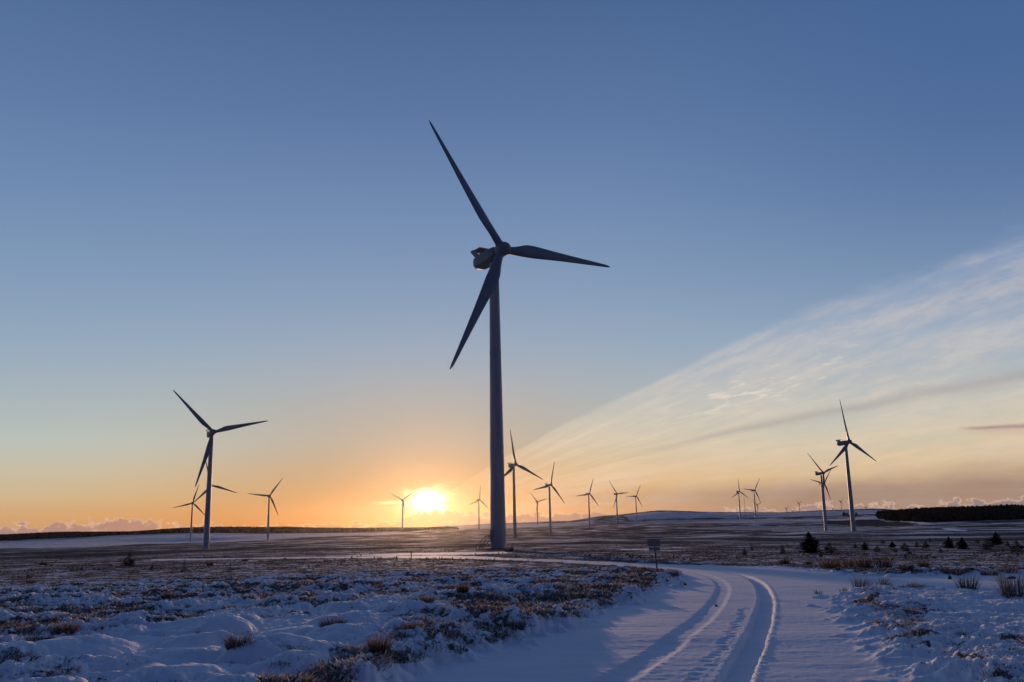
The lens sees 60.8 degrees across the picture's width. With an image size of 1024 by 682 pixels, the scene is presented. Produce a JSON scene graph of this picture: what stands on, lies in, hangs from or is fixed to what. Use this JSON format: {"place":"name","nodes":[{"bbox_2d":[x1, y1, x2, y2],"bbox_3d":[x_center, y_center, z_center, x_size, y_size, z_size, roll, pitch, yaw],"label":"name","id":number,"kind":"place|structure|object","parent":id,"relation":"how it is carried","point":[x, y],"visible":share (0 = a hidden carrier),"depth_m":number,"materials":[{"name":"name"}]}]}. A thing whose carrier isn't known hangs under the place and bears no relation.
{"place":"outdoors","nodes":[
{"label":"outdoors","id":0,"kind":"place"},
{"bbox_2d":[0,509,1023,681],"bbox_3d":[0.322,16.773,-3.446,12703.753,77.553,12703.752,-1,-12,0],"label":"ground","id":1,"kind":"structure","parent":0,"point":[772,622],"depth_m":17.80,"materials":[{"name":"white snow"}]},
{"bbox_2d":[22,579,38,582],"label":"heather clump","id":2,"kind":"object","parent":1,"relation":"on","point":[29,581],"visible":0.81,"depth_m":43.04,"materials":[{"name":"brown plant"}]},
{"bbox_2d":[38,560,49,564],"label":"heather clump","id":3,"kind":"object","parent":1,"relation":"on","point":[43,562],"visible":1,"depth_m":124.81,"materials":[{"name":"brown plant"}]},
{"bbox_2d":[45,618,83,634],"bbox_3d":[-7.449,4.764,14.603,0.807,0.242,0.769,-1,-12,0],"label":"heather clump","id":4,"kind":"object","parent":1,"relation":"on","point":[69,629],"visible":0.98,"depth_m":14.52,"materials":[{"name":"brown plant"}]},
{"bbox_2d":[118,553,138,566],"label":"spruce sapling","id":5,"kind":"object","parent":1,"relation":"on","point":[130,561],"visible":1,"depth_m":83.26,"materials":[{"name":"green plant"}]},
{"bbox_2d":[159,591,179,598],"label":"heather clump","id":6,"kind":"object","parent":1,"relation":"on","point":[169,594],"visible":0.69,"depth_m":23.17,"materials":[{"name":"brown plant"}]},
{"bbox_2d":[173,485,204,541],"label":"wind turbine","id":7,"kind":"object","parent":1,"relation":"on","point":[196,506],"visible":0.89,"depth_m":1474.77,"materials":[{"name":"paint"}]},
{"bbox_2d":[206,560,213,565],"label":"heather clump","id":8,"kind":"object","parent":1,"relation":"on","point":[210,563],"visible":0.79,"depth_m":78.49,"materials":[{"name":"brown plant"}]},
{"bbox_2d":[191,462,235,542],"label":"wind turbine","id":9,"kind":"object","parent":1,"relation":"on","point":[216,486],"visible":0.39,"depth_m":1050.99,"materials":[{"name":"paint"}]},
{"bbox_2d":[173,390,266,548],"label":"wind turbine","id":10,"kind":"object","parent":1,"relation":"on","point":[208,454],"visible":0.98,"depth_m":498.73,"materials":[{"name":"paint"}]},
{"bbox_2d":[0,526,458,540],"bbox_3d":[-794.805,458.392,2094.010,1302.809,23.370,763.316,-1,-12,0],"label":"conifer wood","id":11,"kind":"object","parent":1,"relation":"on","point":[72,534],"visible":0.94,"depth_m":2037.33,"materials":[{"name":"green plant"}]},
{"bbox_2d":[220,631,260,649],"bbox_3d":[-3.563,3.875,11.318,0.700,0.235,0.698,-1,-12,0],"label":"heather clump","id":12,"kind":"object","parent":1,"relation":"on","point":[231,643],"visible":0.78,"depth_m":11.26,"materials":[{"name":"brown plant"}]},
{"bbox_2d":[238,594,257,599],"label":"heather clump","id":13,"kind":"object","parent":1,"relation":"on","point":[244,598],"visible":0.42,"depth_m":20.60,"materials":[{"name":"brown plant"}]},
{"bbox_2d":[248,478,282,539],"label":"wind turbine","id":14,"kind":"object","parent":1,"relation":"on","point":[269,496],"visible":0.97,"depth_m":1320.77,"materials":[{"name":"paint"}]},
{"bbox_2d":[315,616,350,626],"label":"heather clump","id":15,"kind":"object","parent":1,"relation":"on","point":[328,623],"visible":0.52,"depth_m":13.65,"materials":[{"name":"brown plant"}]},
{"bbox_2d":[361,632,400,653],"bbox_3d":[-1.703,3.825,11.100,0.557,0.282,0.600,7,-14,-35],"label":"heather clump","id":16,"kind":"object","parent":1,"relation":"on","point":[378,646],"visible":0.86,"depth_m":11.02,"materials":[{"name":"brown plant"}]},
{"bbox_2d":[390,493,411,530],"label":"wind turbine","id":17,"kind":"object","parent":1,"relation":"on","point":[402,500],"visible":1,"depth_m":1921.14,"materials":[{"name":"paint"}]},
{"bbox_2d":[400,620,423,629],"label":"heather clump","id":18,"kind":"object","parent":1,"relation":"on","point":[407,625],"visible":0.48,"depth_m":12.74,"materials":[{"name":"brown plant"}]},
{"bbox_2d":[416,594,437,602],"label":"heather clump","id":19,"kind":"object","parent":1,"relation":"on","point":[426,599],"visible":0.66,"depth_m":16.79,"materials":[{"name":"brown plant"}]},
{"bbox_2d":[455,582,470,592],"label":"heather clump","id":20,"kind":"object","parent":1,"relation":"on","point":[463,588],"visible":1,"depth_m":20.23,"materials":[{"name":"brown plant"}]},
{"bbox_2d":[469,486,488,528],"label":"wind turbine","id":21,"kind":"object","parent":1,"relation":"on","point":[478,509],"visible":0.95,"depth_m":1974.35,"materials":[{"name":"paint"}]},
{"bbox_2d":[504,545,514,551],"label":"heather clump","id":22,"kind":"object","parent":1,"relation":"on","point":[506,549],"visible":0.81,"depth_m":140.62,"materials":[{"name":"brown plant"}]},
{"bbox_2d":[0,556,1023,681],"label":"heather","id":23,"kind":"object","parent":1,"relation":"on","point":[308,676],"visible":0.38,"depth_m":18.52,"materials":[{"name":"brown plant"}]},
{"bbox_2d":[0,524,1023,579],"bbox_3d":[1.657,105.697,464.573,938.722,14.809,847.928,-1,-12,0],"label":"moor grass","id":24,"kind":"structure","parent":1,"relation":"on","point":[582,552],"depth_m":98.01,"materials":[{"name":"brown plant"}]},
{"bbox_2d":[499,618,528,630],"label":"heather clump","id":25,"kind":"object","parent":1,"relation":"on","point":[521,624],"visible":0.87,"depth_m":13.95,"materials":[{"name":"brown plant"}]},
{"bbox_2d":[429,120,609,549],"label":"wind turbine","id":26,"kind":"object","parent":1,"relation":"on","point":[491,258],"visible":0.98,"depth_m":191.82,"materials":[{"name":"paint"}]},
{"bbox_2d":[490,530,492,540],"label":"door","id":27,"kind":"structure","parent":26,"relation":"in","point":[491,531],"depth_m":184.81,"materials":[{"name":"grey metal"}]},
{"bbox_2d":[504,430,542,538],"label":"wind turbine","id":28,"kind":"object","parent":1,"relation":"on","point":[511,465],"visible":0.91,"depth_m":786.33,"materials":[{"name":"paint"}]},
{"bbox_2d":[530,493,544,524],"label":"wind turbine","id":29,"kind":"object","parent":1,"relation":"on","point":[537,508],"visible":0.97,"depth_m":2356.13,"materials":[{"name":"paint"}]},
{"bbox_2d":[534,461,563,535],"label":"wind turbine","id":30,"kind":"object","parent":1,"relation":"on","point":[550,523],"visible":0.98,"depth_m":1135.66,"materials":[{"name":"paint"}]},
{"bbox_2d":[578,481,598,527],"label":"wind turbine","id":31,"kind":"object","parent":1,"relation":"on","point":[588,494],"visible":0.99,"depth_m":1708.52,"materials":[{"name":"paint"}]},
{"bbox_2d":[609,481,623,524],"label":"wind turbine","id":32,"kind":"object","parent":1,"relation":"on","point":[616,493],"visible":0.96,"depth_m":1852.40,"materials":[{"name":"paint"}]},
{"bbox_2d":[629,487,640,522],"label":"wind turbine","id":33,"kind":"object","parent":1,"relation":"on","point":[636,504],"visible":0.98,"depth_m":2188.56,"materials":[{"name":"paint"}]},
{"bbox_2d":[640,565,651,570],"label":"heather clump","id":34,"kind":"object","parent":1,"relation":"on","point":[645,568],"visible":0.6,"depth_m":35.32,"materials":[{"name":"brown plant"}]},
{"bbox_2d":[647,540,659,571],"bbox_3d":[5.262,8.144,32.169,0.463,1.595,0.075,-3,-12,9],"label":"track sign","id":35,"kind":"object","parent":1,"relation":"on","point":[652,544],"visible":0.83,"depth_m":32.24,"materials":[{"name":"metal"}]},
{"bbox_2d":[733,481,747,518],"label":"wind turbine","id":36,"kind":"object","parent":1,"relation":"on","point":[739,499],"visible":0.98,"depth_m":2123.76,"materials":[{"name":"paint"}]},
{"bbox_2d":[747,478,760,520],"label":"wind turbine","id":37,"kind":"object","parent":1,"relation":"on","point":[754,499],"visible":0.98,"depth_m":1901.42,"materials":[{"name":"paint"}]},
{"bbox_2d":[778,546,785,553],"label":"spruce sapling","id":38,"kind":"object","parent":1,"relation":"on","point":[783,550],"visible":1,"depth_m":82.41,"materials":[{"name":"green plant"}]},
{"bbox_2d":[777,557,789,563],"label":"grass clump","id":39,"kind":"object","parent":1,"relation":"on","point":[784,560],"visible":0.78,"depth_m":48.64,"materials":[{"name":"brown plant"}]},
{"bbox_2d":[797,532,822,553],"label":"spruce sapling","id":40,"kind":"object","parent":1,"relation":"on","point":[809,544],"visible":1,"depth_m":80.80,"materials":[{"name":"green plant"}]},
{"bbox_2d":[810,470,830,520],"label":"wind turbine","id":41,"kind":"object","parent":1,"relation":"on","point":[824,494],"visible":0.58,"depth_m":1503.73,"materials":[{"name":"paint"}]},
{"bbox_2d":[808,454,836,530],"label":"wind turbine","id":42,"kind":"object","parent":1,"relation":"on","point":[822,493],"visible":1,"depth_m":1002.35,"materials":[{"name":"paint"}]},
{"bbox_2d":[816,554,844,568],"bbox_3d":[14.321,10.002,39.571,1.371,0.679,1.553,2,-12,-17],"label":"grass clump","id":43,"kind":"object","parent":1,"relation":"on","point":[826,565],"visible":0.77,"depth_m":39.37,"materials":[{"name":"brown plant"}]},
{"bbox_2d":[824,543,837,552],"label":"spruce sapling","id":44,"kind":"object","parent":1,"relation":"on","point":[829,548],"visible":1,"depth_m":79.74,"materials":[{"name":"green plant"}]},
{"bbox_2d":[832,554,860,567],"bbox_3d":[15.447,10.116,40.218,1.660,0.751,1.707,-7,-13,28],"label":"grass clump","id":45,"kind":"object","parent":1,"relation":"on","point":[850,562],"visible":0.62,"depth_m":40.02,"materials":[{"name":"brown plant"}]},
{"bbox_2d":[830,402,876,530],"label":"wind turbine","id":46,"kind":"object","parent":1,"relation":"on","point":[847,442],"visible":0.98,"depth_m":651.87,"materials":[{"name":"paint"}]},
{"bbox_2d":[846,574,877,587],"bbox_3d":[9.679,6.644,24.091,0.991,0.548,0.993,-1,-12,0],"label":"rush tuft","id":47,"kind":"object","parent":1,"relation":"on","point":[860,583],"visible":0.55,"depth_m":24.10,"materials":[{"name":"brown plant"}]},
{"bbox_2d":[859,542,869,549],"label":"spruce sapling","id":48,"kind":"object","parent":1,"relation":"on","point":[864,546],"visible":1,"depth_m":96.86,"materials":[{"name":"green plant"}]},
{"bbox_2d":[852,552,877,567],"bbox_3d":[15.539,9.592,38.237,1.647,0.696,1.549,-1,-12,0],"label":"grass clump","id":49,"kind":"object","parent":1,"relation":"on","point":[862,565],"visible":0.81,"depth_m":38.12,"materials":[{"name":"brown plant"}]},
{"bbox_2d":[871,573,893,585],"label":"rush tuft","id":50,"kind":"object","parent":1,"relation":"on","point":[883,582],"visible":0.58,"depth_m":23.99,"materials":[{"name":"brown plant"}]},
{"bbox_2d":[873,554,897,567],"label":"grass clump","id":51,"kind":"object","parent":1,"relation":"on","point":[886,563],"visible":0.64,"depth_m":37.15,"materials":[{"name":"brown plant"}]},
{"bbox_2d":[888,541,896,547],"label":"spruce sapling","id":52,"kind":"object","parent":1,"relation":"on","point":[892,545],"visible":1,"depth_m":117.51,"materials":[{"name":"green plant"}]},
{"bbox_2d":[899,543,910,550],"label":"spruce sapling","id":53,"kind":"object","parent":1,"relation":"on","point":[903,547],"visible":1,"depth_m":85.87,"materials":[{"name":"green plant"}]},
{"bbox_2d":[894,561,916,569],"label":"grass clump","id":54,"kind":"object","parent":1,"relation":"on","point":[910,566],"visible":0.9,"depth_m":34.13,"materials":[{"name":"brown plant"}]},
{"bbox_2d":[914,559,931,567],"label":"grass clump","id":55,"kind":"object","parent":1,"relation":"on","point":[920,564],"visible":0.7,"depth_m":36.05,"materials":[{"name":"brown plant"}]},
{"bbox_2d":[920,541,929,547],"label":"spruce sapling","id":56,"kind":"object","parent":1,"relation":"on","point":[925,545],"visible":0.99,"depth_m":108.28,"materials":[{"name":"green plant"}]},
{"bbox_2d":[875,504,1023,521],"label":"conifer wood","id":57,"kind":"object","parent":1,"relation":"on","point":[973,513],"visible":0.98,"depth_m":1150.15,"materials":[{"name":"green plant"}]},
{"bbox_2d":[942,537,956,548],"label":"spruce sapling","id":58,"kind":"object","parent":1,"relation":"on","point":[948,543],"visible":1,"depth_m":106.45,"materials":[{"name":"green plant"}]},
{"bbox_2d":[934,565,967,575],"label":"grass clump","id":59,"kind":"object","parent":1,"relation":"on","point":[955,573],"visible":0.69,"depth_m":33.02,"materials":[{"name":"brown plant"}]},
{"bbox_2d":[955,537,971,548],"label":"spruce sapling","id":60,"kind":"object","parent":1,"relation":"on","point":[962,545],"visible":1,"depth_m":95.18,"materials":[{"name":"green plant"}]},
{"bbox_2d":[948,572,982,589],"bbox_3d":[12.085,6.322,23.066,1.052,0.544,1.135,-1,-12,0],"label":"rush tuft","id":61,"kind":"object","parent":1,"relation":"on","point":[968,583],"visible":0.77,"depth_m":23.05,"materials":[{"name":"brown plant"}]},
{"bbox_2d":[979,539,997,549],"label":"spruce sapling","id":62,"kind":"object","parent":1,"relation":"on","point":[988,545],"visible":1,"depth_m":89.56,"materials":[{"name":"green plant"}]},
{"bbox_2d":[978,568,1000,575],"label":"grass clump","id":63,"kind":"object","parent":1,"relation":"on","point":[991,572],"visible":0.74,"depth_m":32.94,"materials":[{"name":"brown plant"}]},
{"bbox_2d":[988,532,1004,544],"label":"spruce sapling","id":64,"kind":"object","parent":1,"relation":"on","point":[994,540],"visible":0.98,"depth_m":131.97,"materials":[{"name":"green plant"}]},
{"bbox_2d":[986,564,1023,598],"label":"rush tuft","id":65,"kind":"object","parent":1,"relation":"on","point":[1008,591],"visible":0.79,"depth_m":19.65,"materials":[{"name":"brown plant"}]},
{"bbox_2d":[992,566,1019,572],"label":"grass clump","id":66,"kind":"object","parent":1,"relation":"on","point":[1009,570],"visible":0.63,"depth_m":33.98,"materials":[{"name":"brown plant"}]},
{"bbox_2d":[1009,540,1023,551],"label":"spruce sapling","id":67,"kind":"object","parent":1,"relation":"on","point":[1020,548],"visible":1,"depth_m":74.97,"materials":[{"name":"green plant"}]},
{"bbox_2d":[0,0,1023,533],"label":"sky","id":68,"kind":"structure","parent":0,"point":[249,211],"materials":[{"name":"blue"}]}
]}

